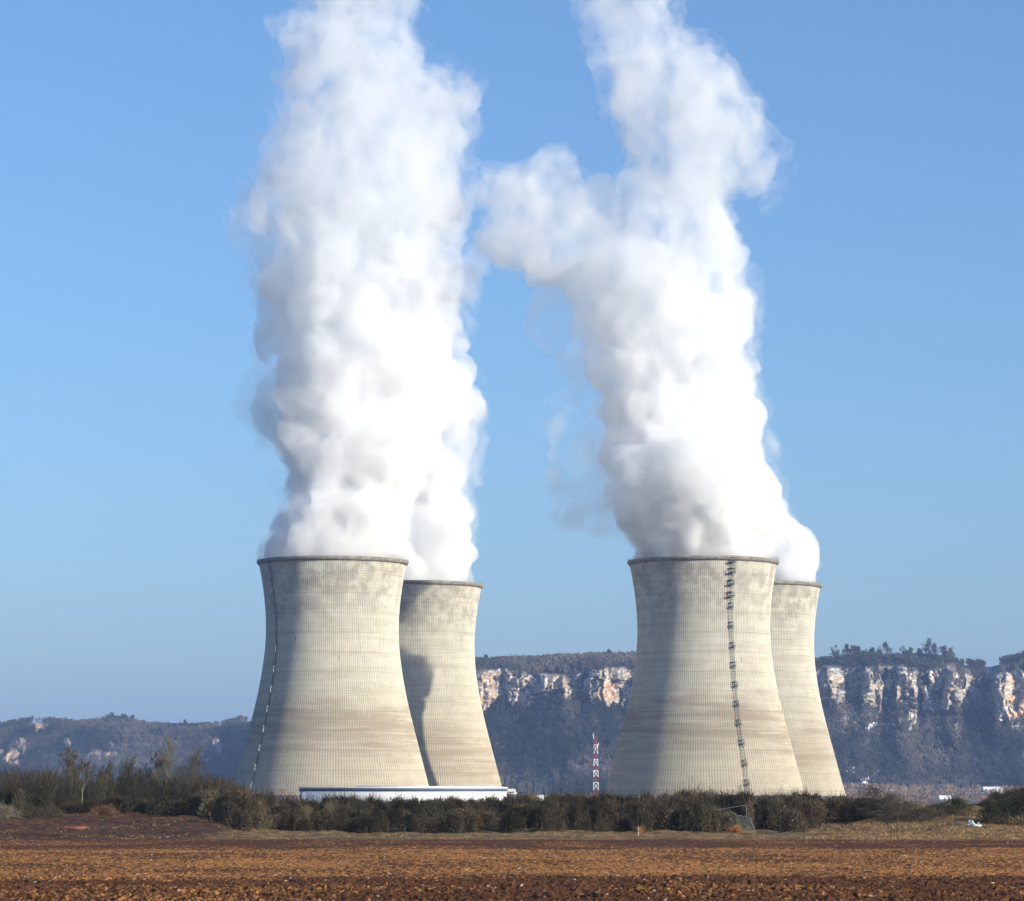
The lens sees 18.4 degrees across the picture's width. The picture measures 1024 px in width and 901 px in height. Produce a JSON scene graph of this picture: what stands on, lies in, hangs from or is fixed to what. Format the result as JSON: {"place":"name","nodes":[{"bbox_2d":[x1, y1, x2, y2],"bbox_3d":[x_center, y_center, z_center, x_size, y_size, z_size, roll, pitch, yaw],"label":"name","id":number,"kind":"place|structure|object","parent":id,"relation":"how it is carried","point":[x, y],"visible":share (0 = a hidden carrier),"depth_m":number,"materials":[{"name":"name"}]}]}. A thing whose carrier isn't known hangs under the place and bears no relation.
{"place":"outdoors","nodes":[
{"label":"outdoors","id":0,"kind":"place"},
{"bbox_2d":[0,839,1023,900],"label":"field","id":1,"kind":"structure","parent":0,"point":[520,870],"depth_m":180.51,"materials":[{"name":"soil"}]},
{"bbox_2d":[0,659,1023,803],"bbox_3d":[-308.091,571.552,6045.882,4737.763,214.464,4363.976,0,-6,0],"label":"hills","id":2,"kind":"structure","parent":0,"point":[1003,696],"depth_m":4154.54,"materials":[{"name":"grey stone"}]},
{"bbox_2d":[0,650,1023,798],"bbox_3d":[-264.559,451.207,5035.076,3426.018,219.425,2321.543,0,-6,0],"label":"hillside woods","id":3,"kind":"object","parent":2,"relation":"on","point":[586,660],"visible":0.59,"depth_m":4137.80,"materials":[{"name":"green plant"}]},
{"bbox_2d":[829,645,841,656],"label":"bare tree","id":4,"kind":"object","parent":2,"relation":"on","point":[836,653],"visible":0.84,"depth_m":4265.93,"materials":[{"name":"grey plant"}]},
{"bbox_2d":[842,643,850,654],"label":"bare tree","id":5,"kind":"object","parent":2,"relation":"on","point":[846,645],"visible":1,"depth_m":4272.13,"materials":[{"name":"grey plant"}]},
{"bbox_2d":[847,644,858,654],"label":"bare tree","id":6,"kind":"object","parent":2,"relation":"on","point":[853,647],"visible":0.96,"depth_m":4261.01,"materials":[{"name":"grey plant"}]},
{"bbox_2d":[856,645,861,654],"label":"bare tree","id":7,"kind":"object","parent":2,"relation":"on","point":[858,648],"visible":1,"depth_m":4263.59,"materials":[{"name":"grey plant"}]},
{"bbox_2d":[882,641,891,653],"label":"bare tree","id":8,"kind":"object","parent":2,"relation":"on","point":[885,646],"visible":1,"depth_m":4275.84,"materials":[{"name":"grey plant"}]},
{"bbox_2d":[899,646,909,654],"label":"bare tree","id":9,"kind":"object","parent":2,"relation":"on","point":[905,652],"visible":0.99,"depth_m":4264.38,"materials":[{"name":"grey plant"}]},
{"bbox_2d":[915,648,925,654],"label":"bare tree","id":10,"kind":"object","parent":2,"relation":"on","point":[919,650],"visible":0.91,"depth_m":4282.88,"materials":[{"name":"grey plant"}]},
{"bbox_2d":[920,637,931,656],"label":"bare tree","id":11,"kind":"object","parent":2,"relation":"on","point":[928,643],"visible":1,"depth_m":4280.90,"materials":[{"name":"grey plant"}]},
{"bbox_2d":[926,642,938,655],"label":"bare tree","id":12,"kind":"object","parent":2,"relation":"on","point":[934,648],"visible":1,"depth_m":4270.33,"materials":[{"name":"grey plant"}]},
{"bbox_2d":[938,645,948,655],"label":"bare tree","id":13,"kind":"object","parent":2,"relation":"on","point":[943,651],"visible":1,"depth_m":4261.48,"materials":[{"name":"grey plant"}]},
{"bbox_2d":[947,647,955,659],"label":"bare tree","id":14,"kind":"object","parent":2,"relation":"on","point":[951,651],"visible":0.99,"depth_m":4262.61,"materials":[{"name":"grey plant"}]},
{"bbox_2d":[0,803,1023,839],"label":"bank","id":15,"kind":"structure","parent":0,"point":[51,824],"depth_m":347.55,"materials":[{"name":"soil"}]},
{"bbox_2d":[0,799,23,819],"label":"shrub","id":16,"kind":"object","parent":15,"relation":"on","point":[4,809],"visible":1,"depth_m":359.46,"materials":[{"name":"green plant"}]},
{"bbox_2d":[1,765,30,789],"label":"bare tree","id":17,"kind":"object","parent":15,"relation":"on","point":[14,776],"visible":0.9,"depth_m":380.96,"materials":[{"name":"brown plant"}]},
{"bbox_2d":[7,800,39,817],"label":"shrub","id":18,"kind":"object","parent":15,"relation":"on","point":[20,806],"visible":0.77,"depth_m":365.35,"materials":[{"name":"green plant"}]},
{"bbox_2d":[26,802,69,816],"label":"shrub","id":19,"kind":"object","parent":15,"relation":"on","point":[46,811],"visible":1,"depth_m":363.21,"materials":[{"name":"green plant"}]},
{"bbox_2d":[58,745,81,787],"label":"bare tree","id":20,"kind":"object","parent":15,"relation":"on","point":[71,774],"visible":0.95,"depth_m":382.70,"materials":[{"name":"brown plant"}]},
{"bbox_2d":[59,826,87,829],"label":"clay mound","id":21,"kind":"object","parent":15,"relation":"on","point":[76,827],"visible":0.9,"depth_m":347.13,"materials":[{"name":"brown soil"}]},
{"bbox_2d":[71,758,94,802],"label":"bare tree","id":22,"kind":"object","parent":15,"relation":"on","point":[85,775],"visible":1,"depth_m":373.68,"materials":[{"name":"brown plant"}]},
{"bbox_2d":[76,773,101,795],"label":"bare tree","id":23,"kind":"object","parent":15,"relation":"on","point":[89,784],"visible":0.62,"depth_m":384.77,"materials":[{"name":"brown plant"}]},
{"bbox_2d":[85,764,113,798],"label":"bare tree","id":24,"kind":"object","parent":15,"relation":"on","point":[98,781],"visible":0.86,"depth_m":383.79,"materials":[{"name":"brown plant"}]},
{"bbox_2d":[84,803,122,818],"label":"shrub","id":25,"kind":"object","parent":15,"relation":"on","point":[105,809],"visible":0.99,"depth_m":363.08,"materials":[{"name":"brown plant"}]},
{"bbox_2d":[89,765,118,799],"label":"bare tree","id":26,"kind":"object","parent":15,"relation":"on","point":[106,774],"visible":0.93,"depth_m":381.53,"materials":[{"name":"brown plant"}]},
{"bbox_2d":[96,759,123,794],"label":"bare tree","id":27,"kind":"object","parent":15,"relation":"on","point":[111,773],"visible":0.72,"depth_m":386.01,"materials":[{"name":"brown plant"}]},
{"bbox_2d":[105,773,127,796],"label":"bare tree","id":28,"kind":"object","parent":15,"relation":"on","point":[110,787],"visible":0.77,"depth_m":382.39,"materials":[{"name":"brown plant"}]},
{"bbox_2d":[0,762,239,803],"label":"thicket","id":29,"kind":"object","parent":15,"relation":"on","point":[73,792],"visible":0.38,"depth_m":380.16,"materials":[{"name":"green plant"}]},
{"bbox_2d":[112,754,138,794],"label":"bare tree","id":30,"kind":"object","parent":15,"relation":"on","point":[125,768],"visible":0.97,"depth_m":383.48,"materials":[{"name":"brown plant"}]},
{"bbox_2d":[114,762,143,795],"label":"bare tree","id":31,"kind":"object","parent":15,"relation":"on","point":[129,777],"visible":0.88,"depth_m":385.34,"materials":[{"name":"brown plant"}]},
{"bbox_2d":[119,762,147,796],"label":"bare tree","id":32,"kind":"object","parent":15,"relation":"on","point":[131,775],"visible":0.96,"depth_m":382.80,"materials":[{"name":"brown plant"}]},
{"bbox_2d":[128,751,164,795],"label":"bare tree","id":33,"kind":"object","parent":15,"relation":"on","point":[156,769],"visible":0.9,"depth_m":384.72,"materials":[{"name":"brown plant"}]},
{"bbox_2d":[150,735,182,791],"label":"bare tree","id":34,"kind":"object","parent":15,"relation":"on","point":[165,758],"visible":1,"depth_m":382.16,"materials":[{"name":"brown plant"}]},
{"bbox_2d":[171,765,190,788],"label":"bare tree","id":35,"kind":"object","parent":15,"relation":"on","point":[179,776],"visible":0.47,"depth_m":386.37,"materials":[{"name":"brown plant"}]},
{"bbox_2d":[180,745,213,791],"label":"bare tree","id":36,"kind":"object","parent":15,"relation":"on","point":[194,761],"visible":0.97,"depth_m":382.83,"materials":[{"name":"brown plant"}]},
{"bbox_2d":[188,768,211,792],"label":"bare tree","id":37,"kind":"object","parent":15,"relation":"on","point":[196,780],"visible":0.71,"depth_m":381.86,"materials":[{"name":"brown plant"}]},
{"bbox_2d":[201,791,224,819],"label":"shrub","id":38,"kind":"object","parent":15,"relation":"on","point":[217,802],"visible":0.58,"depth_m":368.54,"materials":[{"name":"green plant"}]},
{"bbox_2d":[211,801,232,822],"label":"shrub","id":39,"kind":"object","parent":15,"relation":"on","point":[223,808],"visible":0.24,"depth_m":361.40,"materials":[{"name":"green plant"}]},
{"bbox_2d":[238,786,257,797],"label":"bare tree","id":40,"kind":"object","parent":15,"relation":"on","point":[248,790],"visible":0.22,"depth_m":379.76,"materials":[{"name":"brown plant"}]},
{"bbox_2d":[275,782,307,805],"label":"bare tree","id":41,"kind":"object","parent":15,"relation":"on","point":[289,793],"visible":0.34,"depth_m":380.60,"materials":[{"name":"brown plant"}]},
{"bbox_2d":[0,768,1023,833],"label":"hedgerow","id":42,"kind":"object","parent":15,"relation":"on","point":[794,811],"visible":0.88,"depth_m":365.62,"materials":[{"name":"green plant"}]},
{"bbox_2d":[536,794,558,813],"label":"shrub","id":43,"kind":"object","parent":15,"relation":"on","point":[545,803],"visible":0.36,"depth_m":371.56,"materials":[{"name":"green plant"}]},
{"bbox_2d":[634,826,644,835],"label":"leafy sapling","id":44,"kind":"object","parent":15,"relation":"on","point":[639,831],"visible":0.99,"depth_m":344.50,"materials":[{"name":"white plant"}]},
{"bbox_2d":[674,779,703,797],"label":"bare tree","id":45,"kind":"object","parent":15,"relation":"on","point":[695,790],"visible":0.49,"depth_m":381.35,"materials":[{"name":"brown plant"}]},
{"bbox_2d":[728,822,742,832],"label":"shrub","id":46,"kind":"object","parent":15,"relation":"on","point":[734,829],"visible":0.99,"depth_m":349.24,"materials":[{"name":"orange plant"}]},
{"bbox_2d":[718,805,755,832],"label":"wire frame","id":47,"kind":"object","parent":15,"relation":"on","point":[743,819],"visible":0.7,"depth_m":353.68,"materials":[{"name":"grey metal"}]},
{"bbox_2d":[842,782,903,818],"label":"shrub","id":48,"kind":"object","parent":15,"relation":"on","point":[870,800],"visible":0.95,"depth_m":365.49,"materials":[{"name":"green plant"}]},
{"bbox_2d":[871,791,911,815],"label":"shrub","id":49,"kind":"object","parent":15,"relation":"on","point":[889,796],"visible":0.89,"depth_m":363.59,"materials":[{"name":"green plant"}]},
{"bbox_2d":[881,797,933,820],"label":"shrub","id":50,"kind":"object","parent":15,"relation":"on","point":[909,805],"visible":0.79,"depth_m":359.44,"materials":[{"name":"green plant"}]},
{"bbox_2d":[895,804,946,822],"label":"shrub","id":51,"kind":"object","parent":15,"relation":"on","point":[925,812],"visible":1,"depth_m":355.18,"materials":[{"name":"green plant"}]},
{"bbox_2d":[921,795,966,816],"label":"shrub","id":52,"kind":"object","parent":15,"relation":"on","point":[940,805],"visible":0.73,"depth_m":359.20,"materials":[{"name":"green plant"}]},
{"bbox_2d":[938,793,976,814],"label":"shrub","id":53,"kind":"object","parent":15,"relation":"on","point":[958,802],"visible":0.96,"depth_m":361.37,"materials":[{"name":"green plant"}]},
{"bbox_2d":[967,820,981,826],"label":"plastic heap","id":54,"kind":"object","parent":15,"relation":"on","point":[969,824],"visible":1,"depth_m":347.51,"materials":[{"name":"white plastic"}]},
{"bbox_2d":[973,799,1006,824],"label":"shrub","id":55,"kind":"object","parent":15,"relation":"on","point":[990,809],"visible":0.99,"depth_m":351.40,"materials":[{"name":"green plant"}]},
{"bbox_2d":[987,789,998,800],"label":"bare tree","id":56,"kind":"object","parent":15,"relation":"on","point":[992,794],"visible":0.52,"depth_m":383.38,"materials":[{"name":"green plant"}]},
{"bbox_2d":[981,794,1022,824],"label":"shrub","id":57,"kind":"object","parent":15,"relation":"on","point":[1004,808],"visible":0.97,"depth_m":353.31,"materials":[{"name":"green plant"}]},
{"bbox_2d":[1002,794,1023,824],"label":"shrub","id":58,"kind":"object","parent":15,"relation":"on","point":[1022,808],"visible":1,"depth_m":352.69,"materials":[{"name":"green plant"}]},
{"bbox_2d":[0,0,1023,726],"label":"sky","id":59,"kind":"structure","parent":0,"point":[526,300],"materials":[{"name":"blue"}]},
{"bbox_2d":[847,792,982,805],"bbox_3d":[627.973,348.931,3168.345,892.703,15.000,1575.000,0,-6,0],"label":"field","id":60,"kind":"structure","parent":0,"point":[976,800],"depth_m":3260.76,"materials":[{"name":"brown soil"}]},
{"bbox_2d":[982,787,1002,795],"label":"farm building","id":61,"kind":"structure","parent":60,"relation":"on","point":[984,788],"depth_m":3278.14,"materials":[{"name":"paint"}]},
{"bbox_2d":[938,795,950,804],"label":"farm building","id":62,"kind":"structure","parent":0,"point":[941,797],"depth_m":2580.68,"materials":[{"name":"paint"}]},
{"label":"ground","id":63,"kind":"structure","parent":0,"visible":0},
{"bbox_2d":[234,553,428,800],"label":"cooling tower","id":64,"kind":"structure","parent":63,"relation":"on","point":[331,708],"depth_m":1517.98,"materials":[{"name":"concrete"}]},
{"bbox_2d":[299,786,516,803],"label":"industrial shed","id":65,"kind":"structure","parent":63,"relation":"on","point":[388,791],"depth_m":1282.38,"materials":[{"name":"metal"}]},
{"bbox_2d":[399,578,501,786],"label":"cooling tower","id":66,"kind":"structure","parent":63,"relation":"on","point":[437,621],"depth_m":1687.18,"materials":[{"name":"concrete"}]},
{"bbox_2d":[593,735,598,794],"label":"lattice mast","id":67,"kind":"object","parent":63,"relation":"on","point":[594,770],"visible":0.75,"depth_m":2088.72,"materials":[{"name":"white metal"}]},
{"bbox_2d":[605,553,803,798],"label":"cooling tower","id":68,"kind":"structure","parent":63,"relation":"on","point":[704,707],"depth_m":1517.88,"materials":[{"name":"concrete"}]},
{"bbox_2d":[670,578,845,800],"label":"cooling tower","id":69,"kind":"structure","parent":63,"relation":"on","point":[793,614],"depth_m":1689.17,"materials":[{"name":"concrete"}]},
{"bbox_2d":[509,782,1021,805],"bbox_3d":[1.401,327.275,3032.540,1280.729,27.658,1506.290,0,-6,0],"label":"scrub woods","id":70,"kind":"object","parent":63,"relation":"on","point":[922,795],"visible":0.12,"depth_m":3271.13,"materials":[{"name":"plant"}]}
]}

